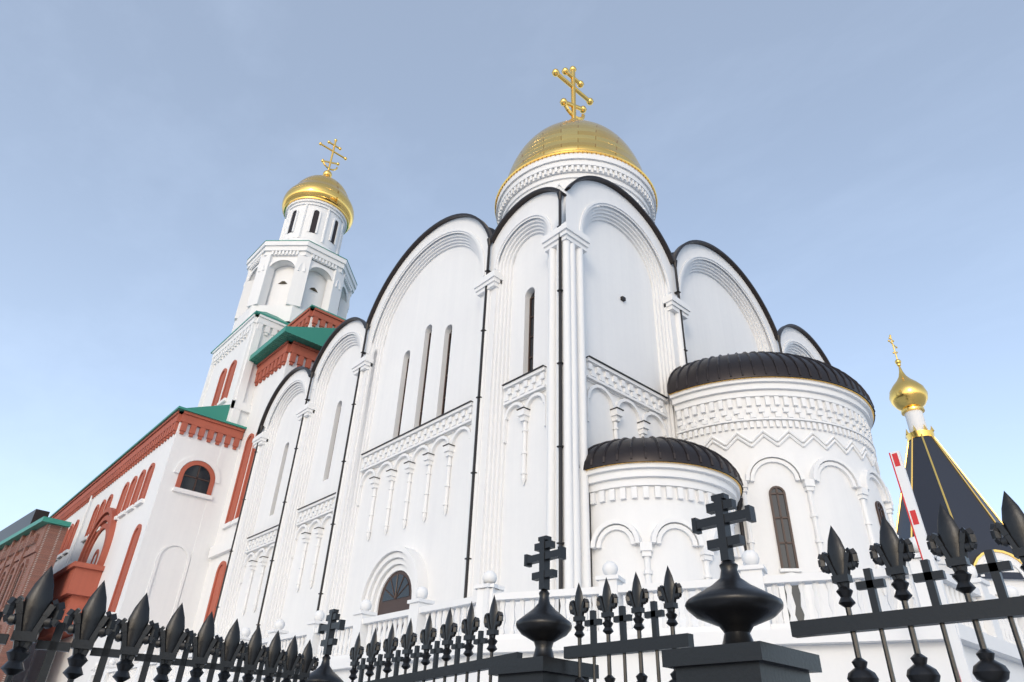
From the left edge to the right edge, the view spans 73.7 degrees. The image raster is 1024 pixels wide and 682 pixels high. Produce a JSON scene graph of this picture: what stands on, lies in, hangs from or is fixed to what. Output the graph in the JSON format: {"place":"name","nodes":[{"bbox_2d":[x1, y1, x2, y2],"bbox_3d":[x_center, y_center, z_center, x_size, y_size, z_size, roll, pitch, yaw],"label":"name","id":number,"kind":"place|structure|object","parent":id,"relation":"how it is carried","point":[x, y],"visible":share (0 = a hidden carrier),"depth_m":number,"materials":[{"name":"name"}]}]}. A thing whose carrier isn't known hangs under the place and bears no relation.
{"place":"outdoors","nodes":[
{"label":"outdoors","id":0,"kind":"place"},
{"bbox_2d":[0,509,71,681],"bbox_3d":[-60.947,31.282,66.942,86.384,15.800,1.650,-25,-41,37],"label":"brick building","id":1,"kind":"structure","parent":0,"point":[31,544],"depth_m":44.09,"materials":[{"name":"brown brick"}]},
{"bbox_2d":[12,175,356,681],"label":"wing and tower","id":2,"kind":"structure","parent":0,"point":[153,513],"depth_m":46.24,"materials":[{"name":"white paint"}]},
{"bbox_2d":[319,139,346,176],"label":"cross","id":3,"kind":"object","parent":2,"relation":"on","point":[328,173],"visible":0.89,"depth_m":67.52,"materials":[{"name":"gold metal"}]},
{"bbox_2d":[0,0,1023,530],"label":"sky","id":4,"kind":"structure","parent":0,"point":[860,163],"materials":[{"name":"blue"}]},
{"bbox_2d":[889,363,1023,597],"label":"chapel","id":5,"kind":"structure","parent":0,"point":[937,477],"depth_m":42.29,"materials":[{"name":"white paint"}]},
{"bbox_2d":[888,335,900,363],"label":"cross","id":6,"kind":"object","parent":5,"relation":"on","point":[897,360],"visible":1,"depth_m":49.28,"materials":[{"name":"gold metal"}]},
{"bbox_3d":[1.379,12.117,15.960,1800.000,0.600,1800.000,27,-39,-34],"label":"snowy ground","id":7,"kind":"structure","parent":0,"visible":0},
{"bbox_2d":[170,617,1023,681],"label":"podium","id":8,"kind":"object","parent":7,"relation":"on","point":[836,653],"visible":0.23,"depth_m":12.20,"materials":[{"name":"white paint"}]},
{"bbox_2d":[214,120,831,650],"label":"church","id":9,"kind":"structure","parent":8,"relation":"on","point":[454,406],"depth_m":29.20,"materials":[{"name":"white paint"}]},
{"bbox_2d":[552,66,593,119],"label":"cross","id":10,"kind":"object","parent":9,"relation":"on","point":[565,103],"visible":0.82,"depth_m":50.70,"materials":[{"name":"gold metal"}]},
{"bbox_2d":[87,537,1023,681],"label":"balustrade","id":11,"kind":"object","parent":8,"relation":"on","point":[365,622],"visible":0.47,"depth_m":14.63,"materials":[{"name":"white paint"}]},
{"bbox_2d":[579,351,916,630],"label":"apses","id":12,"kind":"structure","parent":8,"relation":"on","point":[781,443],"depth_m":23.07,"materials":[{"name":"white paint"}]},
{"bbox_2d":[889,451,973,681],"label":"barrier pole","id":13,"kind":"object","parent":7,"relation":"on","point":[920,535],"visible":0.63,"depth_m":10.29,"materials":[{"name":"white paint"}]},
{"bbox_3d":[7.743,-1.758,-6.861,3.889,1.150,31.900,27,-39,-34],"label":"fence plinth","id":14,"kind":"object","parent":7,"relation":"on","visible":0},
{"bbox_2d":[0,491,1023,681],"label":"iron fence","id":15,"kind":"object","parent":14,"relation":"on","point":[733,605],"visible":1,"depth_m":3.02,"materials":[{"name":"black metal"}]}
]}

